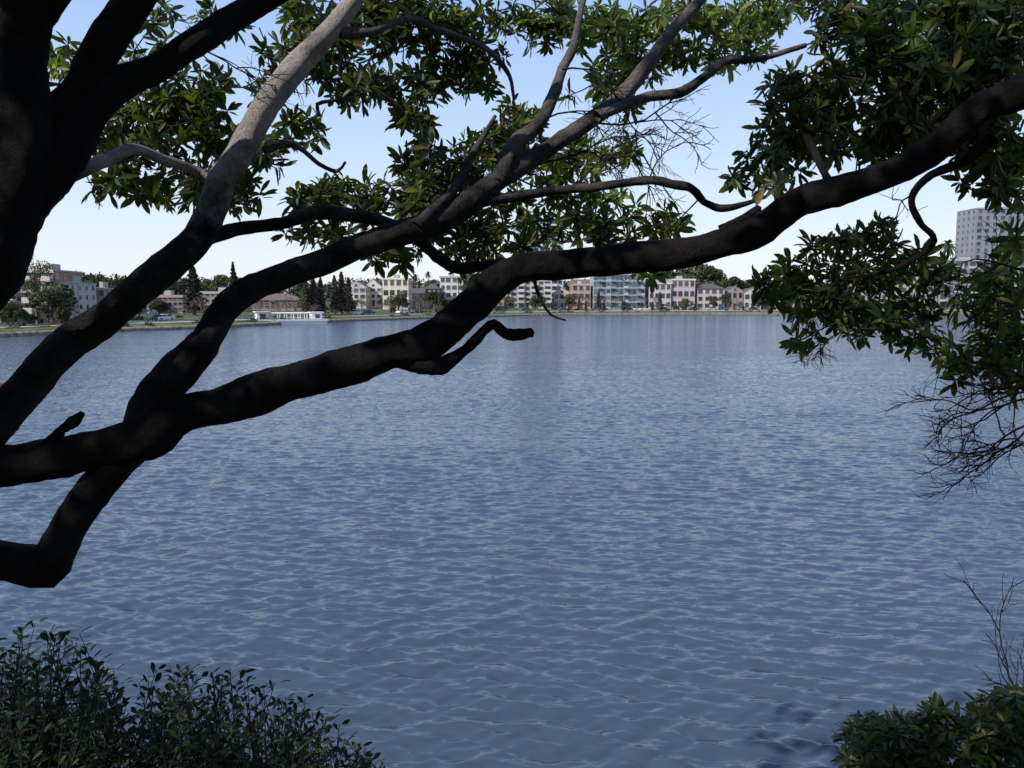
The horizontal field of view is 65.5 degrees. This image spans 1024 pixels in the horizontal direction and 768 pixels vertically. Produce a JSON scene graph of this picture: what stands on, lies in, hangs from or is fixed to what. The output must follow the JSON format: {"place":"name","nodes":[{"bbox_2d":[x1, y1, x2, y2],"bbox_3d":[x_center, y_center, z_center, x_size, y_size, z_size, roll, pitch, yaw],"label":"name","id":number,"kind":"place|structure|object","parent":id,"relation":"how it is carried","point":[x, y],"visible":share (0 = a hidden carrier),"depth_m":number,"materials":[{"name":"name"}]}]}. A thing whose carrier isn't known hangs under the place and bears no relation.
{"place":"outdoors","nodes":[
{"label":"outdoors","id":0,"kind":"place"},
{"bbox_2d":[0,310,633,324],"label":"road","id":1,"kind":"structure","parent":0,"point":[200,319],"depth_m":181.45,"materials":[{"name":"asphalt"}]},
{"bbox_2d":[144,314,165,320],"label":"parked car","id":2,"kind":"object","parent":1,"relation":"on","point":[153,317],"visible":0.79,"depth_m":165.53,"materials":[{"name":"paint"}]},
{"bbox_2d":[155,314,175,320],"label":"parked car","id":3,"kind":"object","parent":1,"relation":"on","point":[167,317],"visible":0.76,"depth_m":167.86,"materials":[{"name":"paint"}]},
{"bbox_2d":[0,310,1023,325],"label":"kerb","id":4,"kind":"structure","parent":1,"relation":"on","point":[422,313],"depth_m":254.64,"materials":[{"name":"concrete"}]},
{"bbox_2d":[0,314,1023,767],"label":"lake water","id":5,"kind":"structure","parent":0,"point":[722,540],"depth_m":19.45,"materials":[{"name":"blue liquid"}]},
{"bbox_2d":[252,311,327,324],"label":"boat landing pavilion","id":6,"kind":"object","parent":5,"relation":"on","point":[315,317],"visible":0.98,"depth_m":187.14,"materials":[{"name":"white paint"}]},
{"bbox_2d":[0,298,1023,337],"bbox_3d":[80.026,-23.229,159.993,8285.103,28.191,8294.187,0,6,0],"label":"ground","id":7,"kind":"structure","parent":0,"point":[189,315],"depth_m":224.26,"materials":[{"name":"green plant"}]},
{"bbox_2d":[0,300,21,324],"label":"distant broadleaf tree","id":8,"kind":"object","parent":7,"relation":"on","point":[8,309],"visible":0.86,"depth_m":142.37,"materials":[{"name":"plant"}]},
{"bbox_2d":[5,293,25,322],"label":"walls","id":9,"kind":"structure","parent":7,"relation":"on","point":[20,303],"depth_m":151.77,"materials":[{"name":"paint"}]},
{"bbox_2d":[13,308,30,325],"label":"distant broadleaf tree","id":10,"kind":"object","parent":7,"relation":"on","point":[22,314],"visible":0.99,"depth_m":138.25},
{"bbox_2d":[18,257,56,323],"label":"eucalyptus tree","id":11,"kind":"object","parent":7,"relation":"on","point":[31,284],"visible":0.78,"depth_m":147.43,"materials":[{"name":"plant"}]},
{"bbox_2d":[35,303,53,325],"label":"distant broadleaf tree","id":12,"kind":"object","parent":7,"relation":"on","point":[41,308],"visible":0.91,"depth_m":141.99,"materials":[{"name":"plant"}]},
{"bbox_2d":[25,282,78,324],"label":"distant broadleaf tree","id":13,"kind":"object","parent":7,"relation":"on","point":[50,296],"visible":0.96,"depth_m":144.65,"materials":[{"name":"plant"}]},
{"bbox_2d":[21,264,82,322],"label":"apartment building","id":14,"kind":"structure","parent":7,"relation":"on","point":[59,274],"depth_m":152.33,"materials":[{"name":"paint"}]},
{"bbox_2d":[25,273,79,322],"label":"windows","id":15,"kind":"structure","parent":14,"relation":"in","point":[64,275],"depth_m":152.04,"materials":[{"name":"grey glass"}]},
{"bbox_2d":[55,310,72,322],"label":"distant broadleaf tree","id":16,"kind":"object","parent":7,"relation":"on","point":[63,316],"visible":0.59,"depth_m":146.22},
{"bbox_2d":[62,283,96,318],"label":"walls","id":17,"kind":"structure","parent":7,"relation":"on","point":[84,302],"depth_m":162.56,"materials":[{"name":"paint"}]},
{"bbox_2d":[60,285,94,320],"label":"windows","id":18,"kind":"structure","parent":17,"relation":"attached to","point":[80,296],"depth_m":160.48,"materials":[{"name":"grey glass"}]},
{"bbox_2d":[70,276,96,284],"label":"roof","id":19,"kind":"structure","parent":17,"relation":"on","point":[75,279],"depth_m":161.70,"materials":[{"name":"concrete"}]},
{"bbox_2d":[97,289,111,301],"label":"walls","id":20,"kind":"structure","parent":7,"relation":"on","point":[99,298],"depth_m":170.25,"materials":[{"name":"paint"}]},
{"bbox_2d":[148,300,171,313],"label":"distant broadleaf tree","id":21,"kind":"object","parent":7,"relation":"on","point":[157,305],"visible":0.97,"depth_m":177.88,"materials":[{"name":"plant"}]},
{"bbox_2d":[166,282,184,294],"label":"distant broadleaf tree","id":22,"kind":"object","parent":7,"relation":"on","point":[176,288],"visible":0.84,"depth_m":267.07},
{"bbox_2d":[162,296,191,312],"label":"walls","id":23,"kind":"structure","parent":7,"relation":"on","point":[177,301],"depth_m":214.54,"materials":[{"name":"paint"}]},
{"bbox_2d":[157,295,182,310],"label":"trim","id":24,"kind":"structure","parent":23,"relation":"attached to","point":[170,296],"depth_m":213.93,"materials":[{"name":"paint"}]},
{"bbox_2d":[159,298,184,309],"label":"windows","id":25,"kind":"structure","parent":23,"relation":"attached to","point":[174,303],"depth_m":214.24,"materials":[{"name":"grey glass"}]},
{"bbox_2d":[0,617,384,767],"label":"shrub","id":26,"kind":"object","parent":7,"relation":"on","point":[52,738],"visible":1,"depth_m":3.79,"materials":[{"name":"green plant"}]},
{"bbox_2d":[178,266,207,314],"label":"conifer tree","id":27,"kind":"object","parent":7,"relation":"on","point":[193,289],"visible":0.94,"depth_m":202.70,"materials":[{"name":"plant"}]},
{"bbox_2d":[191,297,205,314],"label":"bare tree","id":28,"kind":"object","parent":7,"relation":"on","point":[196,302],"visible":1,"depth_m":191.71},
{"bbox_2d":[199,278,212,290],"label":"distant broadleaf tree","id":29,"kind":"object","parent":7,"relation":"on","point":[206,285],"visible":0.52,"depth_m":296.52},
{"bbox_2d":[208,274,231,290],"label":"distant broadleaf tree","id":30,"kind":"object","parent":7,"relation":"on","point":[221,280],"visible":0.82,"depth_m":286.07,"materials":[{"name":"plant"}]},
{"bbox_2d":[202,294,251,311],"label":"walls","id":31,"kind":"structure","parent":7,"relation":"on","point":[247,309],"depth_m":238.29,"materials":[{"name":"paint"}]},
{"bbox_2d":[199,291,250,308],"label":"trim","id":32,"kind":"structure","parent":31,"relation":"attached to","point":[211,292],"depth_m":237.88,"materials":[{"name":"paint"}]},
{"bbox_2d":[229,261,236,284],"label":"conifer tree","id":33,"kind":"object","parent":7,"relation":"on","point":[233,276],"visible":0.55,"depth_m":296.83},
{"bbox_2d":[251,300,299,310],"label":"walls","id":34,"kind":"structure","parent":7,"relation":"on","point":[282,309],"depth_m":260.80,"materials":[{"name":"paint"}]},
{"bbox_2d":[251,301,301,307],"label":"windows","id":35,"kind":"structure","parent":34,"relation":"attached to","point":[277,304],"depth_m":260.88,"materials":[{"name":"grey glass"}]},
{"bbox_2d":[261,292,301,299],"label":"roof","id":36,"kind":"structure","parent":34,"relation":"on","point":[286,296],"depth_m":263.54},
{"bbox_2d":[0,311,599,327],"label":"footpath","id":37,"kind":"structure","parent":7,"relation":"on","point":[248,319],"depth_m":168.72,"materials":[{"name":"concrete"}]},
{"bbox_2d":[299,282,312,311],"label":"redwood tree","id":38,"kind":"object","parent":7,"relation":"on","point":[306,292],"visible":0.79,"depth_m":220.13,"materials":[{"name":"plant"}]},
{"bbox_2d":[308,279,321,311],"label":"redwood tree","id":39,"kind":"object","parent":7,"relation":"on","point":[313,289],"visible":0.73,"depth_m":221.92,"materials":[{"name":"plant"}]},
{"bbox_2d":[9,310,621,323],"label":"kerb","id":40,"kind":"structure","parent":7,"relation":"on","point":[370,313],"depth_m":252.21,"materials":[{"name":"concrete"}]},
{"bbox_2d":[315,277,328,313],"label":"redwood tree","id":41,"kind":"object","parent":7,"relation":"on","point":[321,299],"visible":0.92,"depth_m":224.10,"materials":[{"name":"plant"}]},
{"bbox_2d":[328,275,341,313],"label":"redwood tree","id":42,"kind":"object","parent":7,"relation":"on","point":[334,297],"visible":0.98,"depth_m":228.06,"materials":[{"name":"plant"}]},
{"bbox_2d":[336,271,350,313],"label":"redwood tree","id":43,"kind":"object","parent":7,"relation":"on","point":[341,284],"visible":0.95,"depth_m":229.89,"materials":[{"name":"plant"}]},
{"bbox_2d":[345,277,355,314],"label":"redwood tree","id":44,"kind":"object","parent":7,"relation":"on","point":[349,292],"visible":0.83,"depth_m":234.03,"materials":[{"name":"plant"}]},
{"bbox_2d":[351,282,370,308],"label":"walls","id":45,"kind":"structure","parent":7,"relation":"on","point":[366,293],"depth_m":298.33,"materials":[{"name":"paint"}]},
{"bbox_2d":[354,284,370,304],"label":"windows","id":46,"kind":"structure","parent":45,"relation":"attached to","point":[356,296],"depth_m":298.12,"materials":[{"name":"grey glass"}]},
{"bbox_2d":[367,281,382,307],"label":"walls","id":47,"kind":"structure","parent":7,"relation":"on","point":[376,285],"depth_m":308.07,"materials":[{"name":"paint"}]},
{"bbox_2d":[371,284,382,303],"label":"windows","id":48,"kind":"structure","parent":47,"relation":"attached to","point":[378,290],"depth_m":307.89,"materials":[{"name":"grey glass"}]},
{"bbox_2d":[382,279,412,308],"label":"walls","id":49,"kind":"structure","parent":7,"relation":"on","point":[396,288],"depth_m":296.00,"materials":[{"name":"paint"}]},
{"bbox_2d":[382,278,410,307],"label":"trim","id":50,"kind":"structure","parent":49,"relation":"attached to","point":[387,279],"depth_m":295.31,"materials":[{"name":"paint"}]},
{"bbox_2d":[383,280,410,304],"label":"windows","id":51,"kind":"structure","parent":49,"relation":"attached to","point":[392,292],"depth_m":295.93,"materials":[{"name":"grey glass"}]},
{"bbox_2d":[387,291,408,310],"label":"distant broadleaf tree","id":52,"kind":"object","parent":7,"relation":"on","point":[398,299],"visible":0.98,"depth_m":265.13,"materials":[{"name":"plant"}]},
{"bbox_2d":[75,270,753,304],"bbox_3d":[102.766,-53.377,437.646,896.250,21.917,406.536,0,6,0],"label":"distant trees","id":53,"kind":"object","parent":7,"relation":"on","point":[92,278],"visible":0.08,"depth_m":351.63,"materials":[{"name":"plant"}]},
{"bbox_2d":[413,294,424,307],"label":"walls","id":54,"kind":"structure","parent":7,"relation":"on","point":[415,306],"depth_m":313.37,"materials":[{"name":"paint"}]},
{"bbox_2d":[412,287,425,293],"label":"roof","id":55,"kind":"structure","parent":54,"relation":"on","point":[421,290],"depth_m":315.40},
{"bbox_2d":[425,289,440,307],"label":"walls","id":56,"kind":"structure","parent":7,"relation":"on","point":[429,293],"depth_m":317.96,"materials":[{"name":"paint"}]},
{"bbox_2d":[425,282,440,288],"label":"roof","id":57,"kind":"structure","parent":56,"relation":"on","point":[432,286],"depth_m":319.54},
{"bbox_2d":[423,291,444,311],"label":"distant broadleaf tree","id":58,"kind":"object","parent":7,"relation":"on","point":[433,296],"visible":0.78,"depth_m":276.29,"materials":[{"name":"plant"}]},
{"bbox_2d":[436,291,443,309],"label":"redwood tree","id":59,"kind":"object","parent":7,"relation":"on","point":[440,301],"visible":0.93,"depth_m":261.32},
{"bbox_2d":[440,278,463,300],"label":"walls","id":60,"kind":"structure","parent":7,"relation":"on","point":[445,283],"depth_m":327.77,"materials":[{"name":"paint"}]},
{"bbox_2d":[439,276,460,296],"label":"trim","id":61,"kind":"structure","parent":60,"relation":"attached to","point":[450,277],"depth_m":326.95,"materials":[{"name":"paint"}]},
{"bbox_2d":[441,278,461,300],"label":"windows","id":62,"kind":"structure","parent":60,"relation":"attached to","point":[448,286],"depth_m":327.54,"materials":[{"name":"grey glass"}]},
{"bbox_2d":[461,273,474,290],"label":"distant broadleaf tree","id":63,"kind":"object","parent":7,"relation":"on","point":[465,282],"visible":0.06,"depth_m":315.82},
{"bbox_2d":[0,307,946,328],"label":"shore bushes","id":64,"kind":"object","parent":7,"relation":"on","point":[255,319],"visible":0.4,"depth_m":209.63,"materials":[{"name":"plant"}]},
{"bbox_2d":[0,312,1021,336],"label":"stone bank edge","id":65,"kind":"object","parent":7,"relation":"on","point":[34,333],"visible":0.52,"depth_m":216.69,"materials":[{"name":"stone"}]},
{"bbox_2d":[0,0,1023,587],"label":"broadleaf tree","id":66,"kind":"object","parent":7,"relation":"on","point":[962,66],"visible":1,"depth_m":3.69,"materials":[{"name":"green plant"}]},
{"bbox_2d":[509,281,550,308],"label":"walls","id":67,"kind":"structure","parent":7,"relation":"on","point":[525,291],"depth_m":325.87,"materials":[{"name":"paint"}]},
{"bbox_2d":[505,281,549,307],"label":"windows","id":68,"kind":"structure","parent":67,"relation":"attached to","point":[528,299],"depth_m":325.89,"materials":[{"name":"grey glass"}]},
{"bbox_2d":[504,280,550,306],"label":"trim","id":69,"kind":"structure","parent":67,"relation":"attached to","point":[533,290],"depth_m":324.38,"materials":[{"name":"paint"}]},
{"bbox_2d":[530,294,546,310],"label":"distant broadleaf tree","id":70,"kind":"object","parent":7,"relation":"on","point":[536,299],"visible":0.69,"depth_m":310.25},
{"bbox_2d":[514,219,563,301],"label":"apartment tower","id":71,"kind":"structure","parent":7,"relation":"on","point":[556,285],"depth_m":347.64,"materials":[{"name":"paint"}]},
{"bbox_2d":[515,221,562,289],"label":"windows","id":72,"kind":"structure","parent":71,"relation":"in","point":[536,249],"depth_m":347.59,"materials":[{"name":"grey glass"}]},
{"bbox_2d":[552,289,569,308],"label":"walls","id":73,"kind":"structure","parent":7,"relation":"on","point":[559,299],"depth_m":330.15,"materials":[{"name":"paint"}]},
{"bbox_2d":[564,294,577,308],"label":"distant broadleaf tree","id":74,"kind":"object","parent":7,"relation":"on","point":[567,296],"visible":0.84,"depth_m":317.50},
{"bbox_2d":[570,285,590,308],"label":"walls","id":75,"kind":"structure","parent":7,"relation":"on","point":[580,292],"depth_m":329.88,"materials":[{"name":"paint"}]},
{"bbox_2d":[571,286,589,305],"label":"windows","id":76,"kind":"structure","parent":75,"relation":"attached to","point":[581,288],"depth_m":329.66,"materials":[{"name":"grey glass"}]},
{"bbox_2d":[572,284,590,298],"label":"trim","id":77,"kind":"structure","parent":75,"relation":"attached to","point":[581,285],"depth_m":329.29,"materials":[{"name":"paint"}]},
{"bbox_2d":[594,290,601,307],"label":"redwood tree","id":78,"kind":"object","parent":7,"relation":"on","point":[598,301],"visible":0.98,"depth_m":320.93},
{"bbox_2d":[590,275,644,309],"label":"walls","id":79,"kind":"structure","parent":7,"relation":"on","point":[592,280],"depth_m":328.93,"materials":[{"name":"paint"}]},
{"bbox_2d":[592,275,644,307],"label":"windows","id":80,"kind":"structure","parent":79,"relation":"attached to","point":[620,291],"depth_m":328.70,"materials":[{"name":"blue glass"}]},
{"bbox_2d":[645,284,670,309],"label":"walls","id":81,"kind":"structure","parent":7,"relation":"on","point":[648,292],"depth_m":330.15,"materials":[{"name":"paint"}]},
{"bbox_2d":[646,285,669,306],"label":"windows","id":82,"kind":"structure","parent":81,"relation":"attached to","point":[663,295],"depth_m":329.92,"materials":[{"name":"grey glass"}]},
{"bbox_2d":[656,292,663,310],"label":"redwood tree","id":83,"kind":"object","parent":7,"relation":"on","point":[659,302],"visible":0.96,"depth_m":314.21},
{"bbox_2d":[649,270,675,279],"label":"distant broadleaf tree","id":84,"kind":"object","parent":7,"relation":"on","point":[670,274],"visible":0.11,"depth_m":368.15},
{"bbox_2d":[666,280,694,309],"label":"walls","id":85,"kind":"structure","parent":7,"relation":"on","point":[683,289],"depth_m":330.79,"materials":[{"name":"paint"}]},
{"bbox_2d":[672,281,693,305],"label":"windows","id":86,"kind":"structure","parent":85,"relation":"attached to","point":[680,293],"depth_m":330.79,"materials":[{"name":"grey glass"}]},
{"bbox_2d":[670,268,692,278],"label":"distant broadleaf tree","id":87,"kind":"object","parent":7,"relation":"on","point":[680,272],"visible":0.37,"depth_m":370.26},
{"bbox_2d":[684,264,716,286],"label":"distant broadleaf tree","id":88,"kind":"object","parent":7,"relation":"on","point":[695,269],"visible":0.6,"depth_m":366.53,"materials":[{"name":"plant"}]},
{"bbox_2d":[695,289,724,309],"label":"walls","id":89,"kind":"structure","parent":7,"relation":"on","point":[703,296],"depth_m":332.00,"materials":[{"name":"paint"}]},
{"bbox_2d":[695,290,723,306],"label":"windows","id":90,"kind":"structure","parent":89,"relation":"attached to","point":[707,291],"depth_m":332.02,"materials":[{"name":"grey glass"}]},
{"bbox_2d":[695,290,723,307],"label":"trim","id":91,"kind":"structure","parent":89,"relation":"attached to","point":[708,300],"depth_m":332.04,"materials":[{"name":"paint"}]},
{"bbox_2d":[695,282,725,288],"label":"roof","id":92,"kind":"structure","parent":89,"relation":"on","point":[708,286],"depth_m":333.51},
{"bbox_2d":[691,266,730,286],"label":"distant broadleaf tree","id":93,"kind":"object","parent":7,"relation":"on","point":[713,276],"visible":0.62,"depth_m":365.85,"materials":[{"name":"plant"}]},
{"bbox_2d":[708,296,718,306],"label":"distant broadleaf tree","id":94,"kind":"object","parent":7,"relation":"on","point":[713,300],"visible":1,"depth_m":320.89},
{"bbox_2d":[705,269,731,287],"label":"distant broadleaf tree","id":95,"kind":"object","parent":7,"relation":"on","point":[725,283],"visible":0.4,"depth_m":364.14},
{"bbox_2d":[720,293,731,306],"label":"distant broadleaf tree","id":96,"kind":"object","parent":7,"relation":"on","point":[725,297],"visible":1,"depth_m":321.41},
{"bbox_2d":[725,287,742,309],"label":"walls","id":97,"kind":"structure","parent":7,"relation":"on","point":[732,291],"depth_m":334.04,"materials":[{"name":"paint"}]},
{"bbox_2d":[727,288,741,306],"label":"windows","id":98,"kind":"structure","parent":97,"relation":"attached to","point":[740,296],"depth_m":333.94,"materials":[{"name":"grey glass"}]},
{"bbox_2d":[727,276,749,289],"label":"distant broadleaf tree","id":99,"kind":"object","parent":7,"relation":"on","point":[739,283],"visible":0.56,"depth_m":373.77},
{"bbox_2d":[743,289,760,309],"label":"walls","id":100,"kind":"structure","parent":7,"relation":"on","point":[749,292],"depth_m":334.17,"materials":[{"name":"paint"}]},
{"bbox_2d":[879,273,932,309],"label":"walls","id":101,"kind":"structure","parent":7,"relation":"on","point":[904,286],"depth_m":335.80,"materials":[{"name":"paint"}]},
{"bbox_2d":[882,275,931,303],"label":"windows","id":102,"kind":"structure","parent":101,"relation":"attached to","point":[903,289],"depth_m":335.71,"materials":[{"name":"grey glass"}]},
{"bbox_2d":[830,557,1023,767],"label":"shrub","id":103,"kind":"object","parent":7,"relation":"on","point":[990,734],"visible":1,"depth_m":4.12,"materials":[{"name":"green plant"}]},
{"bbox_2d":[938,239,957,257],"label":"palm tree","id":104,"kind":"object","parent":7,"relation":"on","point":[948,246],"visible":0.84,"depth_m":339.01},
{"bbox_2d":[927,261,1006,309],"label":"walls","id":105,"kind":"structure","parent":7,"relation":"on","point":[953,285],"depth_m":333.50,"materials":[{"name":"paint"}]},
{"bbox_2d":[933,259,1003,301],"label":"trim","id":106,"kind":"structure","parent":105,"relation":"attached to","point":[946,300],"depth_m":332.16,"materials":[{"name":"paint"}]},
{"bbox_2d":[929,261,1008,308],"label":"windows","id":107,"kind":"structure","parent":105,"relation":"attached to","point":[951,287],"depth_m":333.41,"materials":[{"name":"grey glass"}]},
{"bbox_2d":[955,206,1023,271],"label":"apartment tower","id":108,"kind":"structure","parent":7,"relation":"on","point":[970,242],"depth_m":360.48,"materials":[{"name":"paint"}]},
{"bbox_2d":[956,209,1023,264],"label":"windows","id":109,"kind":"structure","parent":108,"relation":"in","point":[980,210],"depth_m":360.03,"materials":[{"name":"grey glass"}]},
{"bbox_2d":[29,0,1023,283],"label":"sky","id":110,"kind":"structure","parent":0,"point":[108,240],"materials":[{"name":"blue"}]},
{"bbox_2d":[569,278,589,284],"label":"roof","id":111,"kind":"structure","parent":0,"point":[584,281],"depth_m":394.16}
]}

